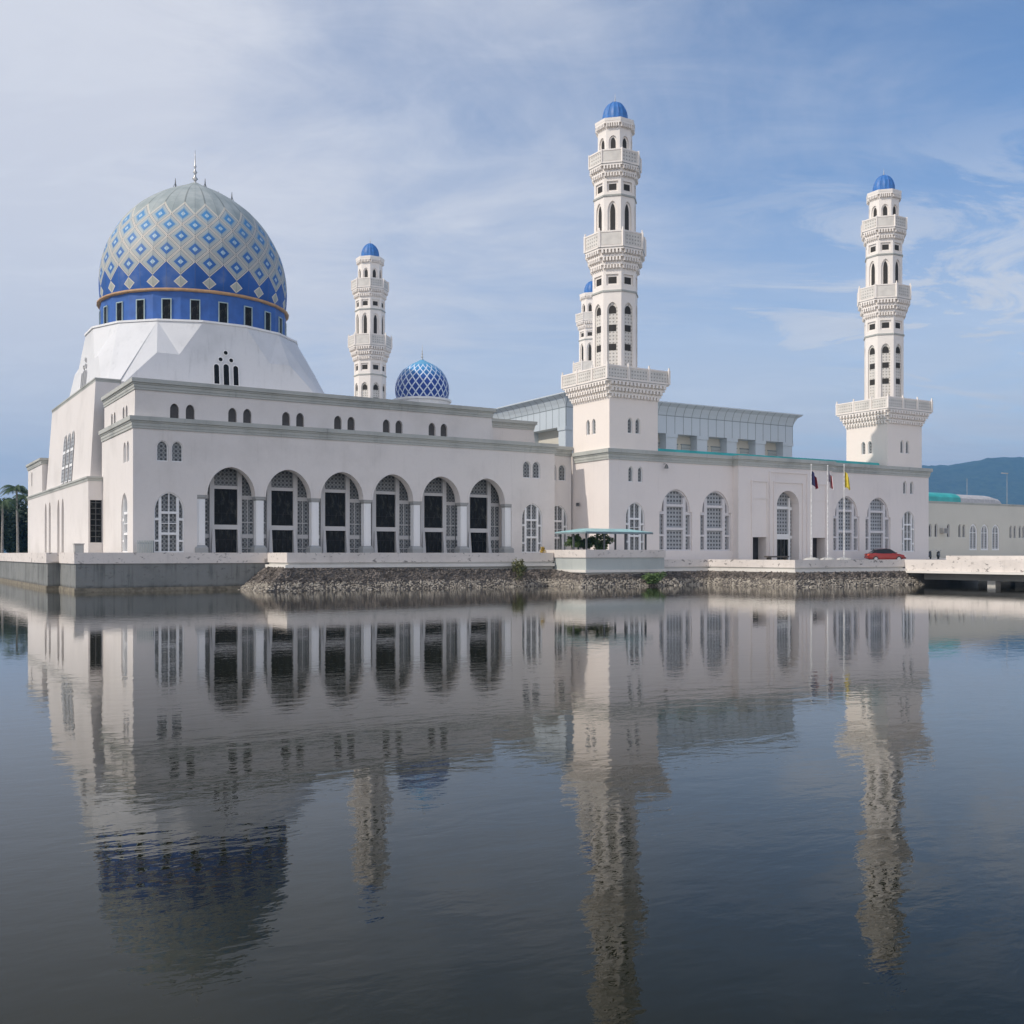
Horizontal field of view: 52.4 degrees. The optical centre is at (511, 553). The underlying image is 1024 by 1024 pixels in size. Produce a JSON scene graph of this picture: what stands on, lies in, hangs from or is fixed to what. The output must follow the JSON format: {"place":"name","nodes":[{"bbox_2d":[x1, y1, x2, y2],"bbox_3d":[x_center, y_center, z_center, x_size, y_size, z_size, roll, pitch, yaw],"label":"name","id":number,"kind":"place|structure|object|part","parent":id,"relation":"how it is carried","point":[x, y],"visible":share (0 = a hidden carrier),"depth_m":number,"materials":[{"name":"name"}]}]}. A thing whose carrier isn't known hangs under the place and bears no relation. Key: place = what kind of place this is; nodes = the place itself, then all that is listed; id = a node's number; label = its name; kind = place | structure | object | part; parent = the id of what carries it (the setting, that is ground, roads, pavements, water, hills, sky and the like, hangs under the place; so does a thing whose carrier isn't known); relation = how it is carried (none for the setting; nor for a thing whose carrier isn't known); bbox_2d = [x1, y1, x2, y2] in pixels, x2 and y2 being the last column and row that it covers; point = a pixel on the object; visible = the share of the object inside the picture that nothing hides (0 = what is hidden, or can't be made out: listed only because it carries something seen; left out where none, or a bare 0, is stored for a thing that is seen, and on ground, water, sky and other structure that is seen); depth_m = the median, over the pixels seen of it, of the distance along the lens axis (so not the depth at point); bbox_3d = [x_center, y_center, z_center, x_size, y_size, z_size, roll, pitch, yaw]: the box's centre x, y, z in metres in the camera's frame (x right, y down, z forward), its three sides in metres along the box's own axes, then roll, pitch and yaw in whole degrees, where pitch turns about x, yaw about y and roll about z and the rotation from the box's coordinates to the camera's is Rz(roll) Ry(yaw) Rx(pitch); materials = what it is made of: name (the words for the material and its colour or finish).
{"place":"outdoors","nodes":[
{"label":"outdoors","id":0,"kind":"place"},
{"bbox_2d":[0,567,1023,1023],"bbox_3d":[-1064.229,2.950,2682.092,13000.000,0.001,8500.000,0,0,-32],"label":"water","id":1,"kind":"structure","parent":0,"point":[646,805],"depth_m":12.20,"materials":[{"name":"liquid"}]},
{"bbox_2d":[905,556,1023,586],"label":"bridge","id":2,"kind":"structure","parent":1,"relation":"in","point":[993,571],"depth_m":96.27,"materials":[{"name":"paint"}]},
{"bbox_2d":[0,0,1023,507],"label":"sky","id":3,"kind":"structure","parent":0,"point":[456,139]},
{"bbox_2d":[4,457,1023,552],"bbox_3d":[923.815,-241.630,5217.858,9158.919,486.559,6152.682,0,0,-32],"label":"forested hills","id":4,"kind":"structure","parent":0,"point":[984,477],"depth_m":4413.69,"materials":[{"name":"green plant"}]},
{"bbox_2d":[239,567,920,591],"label":"embankment","id":5,"kind":"structure","parent":0,"point":[361,573],"depth_m":92.23,"materials":[{"name":"grey stone"}]},
{"bbox_2d":[265,553,554,569],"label":"quay parapet","id":6,"kind":"structure","parent":5,"relation":"on","point":[422,560],"depth_m":89.47,"materials":[{"name":"paint"}]},
{"bbox_2d":[511,558,526,581],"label":"bank bush","id":7,"kind":"object","parent":5,"relation":"on","point":[520,568],"visible":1,"depth_m":93.72,"materials":[{"name":"green plant"}]},
{"bbox_2d":[247,566,913,584],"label":"bank stones","id":8,"kind":"object","parent":5,"relation":"on","point":[277,572],"visible":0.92,"depth_m":92.54,"materials":[{"name":"grey stone"}]},
{"bbox_2d":[237,577,924,591],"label":"shore stones","id":9,"kind":"object","parent":5,"relation":"on","point":[906,581],"visible":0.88,"depth_m":93.14,"materials":[{"name":"grey stone"}]},
{"bbox_2d":[641,571,666,585],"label":"bank bush","id":10,"kind":"object","parent":5,"relation":"on","point":[656,577],"visible":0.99,"depth_m":95.28,"materials":[{"name":"green plant"}]},
{"bbox_2d":[664,559,906,572],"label":"quay parapet","id":11,"kind":"structure","parent":5,"relation":"on","point":[793,566],"depth_m":97.76,"materials":[{"name":"paint"}]},
{"bbox_2d":[915,559,945,559],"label":"forecourt paving","id":12,"kind":"structure","parent":0,"point":[930,559],"depth_m":127.60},
{"bbox_2d":[764,556,788,559],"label":"stone bench","id":13,"kind":"object","parent":12,"relation":"on","point":[770,557],"visible":0.76,"depth_m":111.84,"materials":[{"name":"white stone"}]},
{"bbox_2d":[803,464,818,559],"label":"flagpole","id":14,"kind":"object","parent":12,"relation":"on","point":[814,481],"visible":0.94,"depth_m":104.18,"materials":[{"name":"metal"}]},
{"bbox_2d":[820,465,835,559],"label":"flagpole","id":15,"kind":"object","parent":12,"relation":"on","point":[832,487],"visible":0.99,"depth_m":105.46,"materials":[{"name":"metal"}]},
{"bbox_2d":[836,464,851,559],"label":"flagpole","id":16,"kind":"object","parent":12,"relation":"on","point":[846,482],"visible":0.94,"depth_m":106.76,"materials":[{"name":"metal"}]},
{"bbox_2d":[864,548,905,559],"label":"parked car","id":17,"kind":"object","parent":12,"relation":"on","point":[882,554],"visible":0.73,"depth_m":119.58,"materials":[{"name":"red paint"}]},
{"label":"ground","id":18,"kind":"structure","parent":0,"visible":0},
{"bbox_2d":[0,506,18,552],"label":"broadleaf tree","id":19,"kind":"object","parent":18,"relation":"on","point":[9,523],"visible":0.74,"depth_m":191.65,"materials":[{"name":"green plant"}]},
{"bbox_2d":[10,498,27,552],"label":"broadleaf tree","id":20,"kind":"object","parent":18,"relation":"on","point":[23,526],"visible":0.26,"depth_m":198.68,"materials":[{"name":"green plant"}]},
{"bbox_2d":[12,494,27,505],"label":"palm tree","id":21,"kind":"object","parent":18,"relation":"on","point":[20,496],"visible":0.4,"depth_m":203.92,"materials":[{"name":"green plant"}]},
{"bbox_2d":[929,492,1023,557],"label":"annex building","id":22,"kind":"structure","parent":18,"relation":"on","point":[975,525],"depth_m":174.30,"materials":[{"name":"paint"}]},
{"bbox_2d":[940,528,947,532],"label":"air conditioner","id":23,"kind":"object","parent":22,"relation":"attached to","point":[943,530],"visible":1,"depth_m":168.67,"materials":[{"name":"grey metal"}]},
{"bbox_2d":[958,524,960,536],"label":"window","id":24,"kind":"structure","parent":22,"relation":"in","point":[959,528],"depth_m":172.07,"materials":[{"name":"grey glass"}]},
{"bbox_2d":[969,524,976,549],"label":"window","id":25,"kind":"structure","parent":22,"relation":"in","point":[973,530],"depth_m":174.01,"materials":[{"name":"grey glass"}]},
{"bbox_2d":[981,524,987,549],"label":"window","id":26,"kind":"structure","parent":22,"relation":"in","point":[984,530],"depth_m":175.89,"materials":[{"name":"grey glass"}]},
{"bbox_2d":[992,524,998,549],"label":"window","id":27,"kind":"structure","parent":22,"relation":"in","point":[995,530],"depth_m":177.49,"materials":[{"name":"grey glass"}]},
{"label":"plaza paving","id":28,"kind":"structure","parent":0,"visible":0},
{"bbox_2d":[0,498,21,552],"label":"palm tree","id":29,"kind":"object","parent":28,"relation":"on","point":[8,502],"visible":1,"depth_m":179.89,"materials":[{"name":"green plant"}]},
{"bbox_2d":[0,484,27,552],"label":"palm tree","id":30,"kind":"object","parent":28,"relation":"on","point":[17,489],"visible":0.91,"depth_m":185.76,"materials":[{"name":"green plant"}]},
{"bbox_2d":[72,543,84,552],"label":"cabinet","id":31,"kind":"object","parent":28,"relation":"on","point":[78,547],"visible":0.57,"depth_m":83.74,"materials":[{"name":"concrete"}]},
{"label":"door","id":32,"kind":"part","parent":31,"relation":"part of","materials":[{"name":"metal"}]},
{"bbox_2d":[137,540,153,552],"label":"slatted enclosure","id":33,"kind":"object","parent":28,"relation":"on","point":[151,545],"visible":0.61,"depth_m":84.80,"materials":[{"name":"grey paint"}]},
{"bbox_2d":[26,156,572,563],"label":"prayer hall","id":34,"kind":"structure","parent":28,"relation":"on","point":[198,410],"depth_m":100.89,"materials":[{"name":"paint"}]},
{"bbox_2d":[61,435,66,483],"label":"window","id":35,"kind":"structure","parent":34,"relation":"in","point":[65,439],"depth_m":109.83,"materials":[{"name":"grey glass"}]},
{"bbox_2d":[64,433,69,482],"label":"window","id":36,"kind":"structure","parent":34,"relation":"in","point":[68,441],"depth_m":107.84,"materials":[{"name":"grey glass"}]},
{"bbox_2d":[68,431,73,480],"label":"window","id":37,"kind":"structure","parent":34,"relation":"in","point":[72,438],"depth_m":105.80,"materials":[{"name":"grey glass"}]},
{"bbox_2d":[90,500,101,542],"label":"window","id":38,"kind":"structure","parent":34,"relation":"in","point":[95,505],"depth_m":95.54,"materials":[{"name":"black glass"}]},
{"bbox_2d":[123,494,127,551],"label":"window","id":39,"kind":"structure","parent":34,"relation":"in","point":[125,512],"depth_m":88.38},
{"bbox_2d":[157,441,167,460],"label":"window","id":40,"kind":"structure","parent":34,"relation":"in","point":[162,447],"depth_m":86.46,"materials":[{"name":"grey glass"}]},
{"bbox_2d":[154,492,183,551],"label":"window","id":41,"kind":"structure","parent":34,"relation":"in","point":[168,509],"depth_m":86.78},
{"bbox_2d":[170,404,177,417],"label":"window","id":42,"kind":"structure","parent":34,"relation":"in","point":[173,409],"depth_m":87.27,"materials":[{"name":"grey glass"}]},
{"bbox_2d":[172,441,182,461],"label":"window","id":43,"kind":"structure","parent":34,"relation":"in","point":[177,450],"depth_m":87.07,"materials":[{"name":"grey glass"}]},
{"bbox_2d":[186,405,193,418],"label":"window","id":44,"kind":"structure","parent":34,"relation":"in","point":[189,409],"depth_m":87.97,"materials":[{"name":"grey glass"}]},
{"bbox_2d":[214,489,236,524],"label":"window","id":45,"kind":"structure","parent":34,"relation":"in","point":[225,500],"depth_m":90.83,"materials":[{"name":"black glass"}]},
{"bbox_2d":[211,529,241,552],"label":"door","id":46,"kind":"structure","parent":34,"relation":"in","point":[223,540],"depth_m":90.76,"materials":[{"name":"paint"}]},
{"bbox_2d":[228,408,235,421],"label":"window","id":47,"kind":"structure","parent":34,"relation":"in","point":[231,414],"depth_m":89.86,"materials":[{"name":"grey glass"}]},
{"bbox_2d":[243,409,250,422],"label":"window","id":48,"kind":"structure","parent":34,"relation":"in","point":[246,414],"depth_m":90.56,"materials":[{"name":"grey glass"}]},
{"bbox_2d":[271,491,292,525],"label":"window","id":49,"kind":"structure","parent":34,"relation":"in","point":[281,501],"depth_m":93.58,"materials":[{"name":"black glass"}]},
{"bbox_2d":[268,530,297,552],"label":"door","id":50,"kind":"structure","parent":34,"relation":"in","point":[280,541],"depth_m":93.53,"materials":[{"name":"paint"}]},
{"bbox_2d":[282,412,288,425],"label":"window","id":51,"kind":"structure","parent":34,"relation":"in","point":[285,417],"depth_m":92.44,"materials":[{"name":"grey glass"}]},
{"bbox_2d":[296,413,302,426],"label":"window","id":52,"kind":"structure","parent":34,"relation":"in","point":[299,418],"depth_m":93.12,"materials":[{"name":"grey glass"}]},
{"bbox_2d":[325,492,344,526],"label":"window","id":53,"kind":"structure","parent":34,"relation":"in","point":[334,502],"depth_m":96.22,"materials":[{"name":"black glass"}]},
{"bbox_2d":[322,530,349,552],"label":"door","id":54,"kind":"structure","parent":34,"relation":"in","point":[333,541],"depth_m":96.22,"materials":[{"name":"paint"}]},
{"bbox_2d":[334,416,340,428],"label":"window","id":55,"kind":"structure","parent":34,"relation":"in","point":[337,423],"depth_m":95.05,"materials":[{"name":"grey glass"}]},
{"bbox_2d":[347,417,353,429],"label":"window","id":56,"kind":"structure","parent":34,"relation":"in","point":[350,424],"depth_m":95.73,"materials":[{"name":"grey glass"}]},
{"bbox_2d":[376,494,394,526],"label":"window","id":57,"kind":"structure","parent":34,"relation":"in","point":[385,503],"depth_m":98.96,"materials":[{"name":"black glass"}]},
{"bbox_2d":[383,420,388,432],"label":"window","id":58,"kind":"structure","parent":34,"relation":"in","point":[385,424],"depth_m":97.63,"materials":[{"name":"grey glass"}]},
{"bbox_2d":[373,531,399,552],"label":"door","id":59,"kind":"structure","parent":34,"relation":"in","point":[383,540],"depth_m":98.86,"materials":[{"name":"paint"}]},
{"bbox_2d":[396,421,400,432],"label":"window","id":60,"kind":"structure","parent":34,"relation":"in","point":[398,425],"depth_m":98.31,"materials":[{"name":"grey glass"}]},
{"bbox_2d":[393,350,451,403],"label":"dome","id":61,"kind":"structure","parent":34,"relation":"on","point":[422,380],"depth_m":127.32,"materials":[{"name":"tile"}]},
{"bbox_2d":[429,423,433,435],"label":"window","id":62,"kind":"structure","parent":34,"relation":"in","point":[431,428],"depth_m":100.17,"materials":[{"name":"grey glass"}]},
{"bbox_2d":[424,496,441,527],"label":"window","id":63,"kind":"structure","parent":34,"relation":"in","point":[432,504],"depth_m":101.61,"materials":[{"name":"black glass"}]},
{"bbox_2d":[422,532,446,552],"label":"door","id":64,"kind":"structure","parent":34,"relation":"in","point":[431,541],"depth_m":101.63,"materials":[{"name":"paint"}]},
{"bbox_2d":[441,424,445,435],"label":"window","id":65,"kind":"structure","parent":34,"relation":"in","point":[443,429],"depth_m":100.86,"materials":[{"name":"black glass"}]},
{"bbox_2d":[470,497,486,528],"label":"window","id":66,"kind":"structure","parent":34,"relation":"in","point":[478,506],"depth_m":104.37,"materials":[{"name":"black glass"}]},
{"bbox_2d":[468,532,491,552],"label":"door","id":67,"kind":"structure","parent":34,"relation":"in","point":[476,541],"depth_m":104.37,"materials":[{"name":"paint"}]},
{"bbox_2d":[523,461,529,477],"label":"window","id":68,"kind":"structure","parent":34,"relation":"in","point":[526,466],"depth_m":105.55,"materials":[{"name":"grey glass"}]},
{"bbox_2d":[522,503,541,552],"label":"window","id":69,"kind":"structure","parent":34,"relation":"in","point":[531,516],"depth_m":105.85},
{"bbox_2d":[533,462,539,478],"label":"window","id":70,"kind":"structure","parent":34,"relation":"in","point":[536,468],"depth_m":106.19,"materials":[{"name":"grey glass"}]},
{"bbox_2d":[555,505,566,549],"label":"window","id":71,"kind":"structure","parent":34,"relation":"in","point":[560,514],"depth_m":109.59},
{"bbox_2d":[559,465,564,480],"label":"window","id":72,"kind":"structure","parent":34,"relation":"in","point":[561,468],"depth_m":109.67,"materials":[{"name":"grey glass"}]},
{"bbox_2d":[545,550,665,573],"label":"pavilion terrace","id":73,"kind":"structure","parent":28,"relation":"on","point":[611,561],"depth_m":95.48,"materials":[{"name":"paint"}]},
{"bbox_2d":[564,534,581,547],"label":"shrub","id":74,"kind":"object","parent":73,"relation":"on","point":[578,539],"visible":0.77,"depth_m":96.52,"materials":[{"name":"green plant"}]},
{"bbox_2d":[579,537,593,549],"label":"shrub","id":75,"kind":"object","parent":73,"relation":"on","point":[589,542],"visible":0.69,"depth_m":97.60,"materials":[{"name":"green plant"}]},
{"bbox_2d":[590,534,614,549],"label":"shrub","id":76,"kind":"object","parent":73,"relation":"on","point":[598,545],"visible":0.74,"depth_m":99.31,"materials":[{"name":"green plant"}]},
{"bbox_2d":[555,528,652,549],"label":"pavilion","id":77,"kind":"structure","parent":73,"relation":"on","point":[585,531],"depth_m":95.57,"materials":[{"name":"metal"}]},
{"bbox_2d":[501,448,932,559],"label":"court building","id":78,"kind":"structure","parent":28,"relation":"on","point":[687,504],"depth_m":113.03,"materials":[{"name":"paint"}]},
{"bbox_2d":[348,241,391,398],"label":"minaret","id":79,"kind":"object","parent":78,"relation":"on","point":[369,343],"visible":0.61,"depth_m":156.69,"materials":[{"name":"paint"}]},
{"bbox_2d":[573,279,592,372],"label":"minaret","id":80,"kind":"object","parent":78,"relation":"on","point":[584,321],"visible":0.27,"depth_m":178.69,"materials":[{"name":"paint"}]},
{"bbox_2d":[561,99,670,452],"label":"minaret","id":81,"kind":"object","parent":78,"relation":"on","point":[614,393],"visible":1,"depth_m":106.96,"materials":[{"name":"paint"}]},
{"bbox_2d":[628,466,632,481],"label":"window","id":82,"kind":"structure","parent":78,"relation":"in","point":[630,472],"depth_m":106.19,"materials":[{"name":"grey glass"}]},
{"bbox_2d":[626,502,643,549],"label":"window","id":83,"kind":"structure","parent":78,"relation":"in","point":[634,514],"depth_m":106.48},
{"bbox_2d":[638,467,641,481],"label":"window","id":84,"kind":"structure","parent":78,"relation":"in","point":[639,470],"depth_m":106.79,"materials":[{"name":"grey glass"}]},
{"bbox_2d":[493,392,802,456],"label":"metal clad hall","id":85,"kind":"structure","parent":78,"relation":"on","point":[692,427],"depth_m":133.28,"materials":[{"name":"paint"}]},
{"bbox_2d":[681,444,690,449],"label":"window","id":86,"kind":"structure","parent":85,"relation":"in","point":[683,446],"depth_m":133.52,"materials":[{"name":"grey glass"}]},
{"bbox_2d":[711,446,719,451],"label":"window","id":87,"kind":"structure","parent":85,"relation":"in","point":[713,448],"depth_m":136.10,"materials":[{"name":"grey glass"}]},
{"bbox_2d":[740,448,748,453],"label":"window","id":88,"kind":"structure","parent":85,"relation":"in","point":[742,450],"depth_m":138.63,"materials":[{"name":"grey glass"}]},
{"bbox_2d":[767,450,776,455],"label":"window","id":89,"kind":"structure","parent":85,"relation":"in","point":[770,452],"depth_m":141.27,"materials":[{"name":"grey glass"}]},
{"bbox_2d":[659,489,690,550],"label":"window","id":90,"kind":"structure","parent":78,"relation":"in","point":[675,516],"depth_m":109.51,"materials":[{"name":"paint"}]},
{"bbox_2d":[700,491,729,550],"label":"window","id":91,"kind":"structure","parent":78,"relation":"in","point":[714,516],"depth_m":112.35,"materials":[{"name":"paint"}]},
{"bbox_2d":[753,537,757,559],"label":"door","id":92,"kind":"structure","parent":78,"relation":"in","point":[755,539],"depth_m":115.30,"materials":[{"name":"black glass"}]},
{"bbox_2d":[777,539,787,559],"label":"door","id":93,"kind":"structure","parent":78,"relation":"in","point":[782,544],"depth_m":117.23,"materials":[{"name":"black glass"}]},
{"bbox_2d":[813,538,816,557],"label":"door","id":94,"kind":"structure","parent":78,"relation":"in","point":[814,539],"depth_m":120.10,"materials":[{"name":"black glass"}]},
{"bbox_2d":[833,496,857,550],"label":"window","id":95,"kind":"structure","parent":78,"relation":"in","point":[851,520],"depth_m":122.76,"materials":[{"name":"paint"}]},
{"bbox_2d":[866,498,888,550],"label":"window","id":96,"kind":"structure","parent":78,"relation":"in","point":[877,519],"depth_m":125.52,"materials":[{"name":"paint"}]},
{"bbox_2d":[836,171,932,467],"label":"minaret","id":97,"kind":"object","parent":78,"relation":"on","point":[883,421],"visible":1,"depth_m":128.01,"materials":[{"name":"paint"}]},
{"bbox_2d":[903,481,905,493],"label":"window","id":98,"kind":"structure","parent":78,"relation":"in","point":[904,484],"depth_m":127.65,"materials":[{"name":"grey glass"}]},
{"bbox_2d":[902,511,913,551],"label":"window","id":99,"kind":"structure","parent":78,"relation":"in","point":[907,520],"depth_m":128.00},
{"bbox_2d":[910,482,912,493],"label":"window","id":100,"kind":"structure","parent":78,"relation":"in","point":[911,485],"depth_m":128.31,"materials":[{"name":"white glass"}]},
{"bbox_3d":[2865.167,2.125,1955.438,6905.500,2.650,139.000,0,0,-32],"label":"bank","id":101,"kind":"structure","parent":0,"visible":0},
{"bbox_2d":[0,553,266,592],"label":"quay wall","id":102,"kind":"structure","parent":101,"relation":"on","point":[98,572],"depth_m":84.20,"materials":[{"name":"paint"}]}
]}

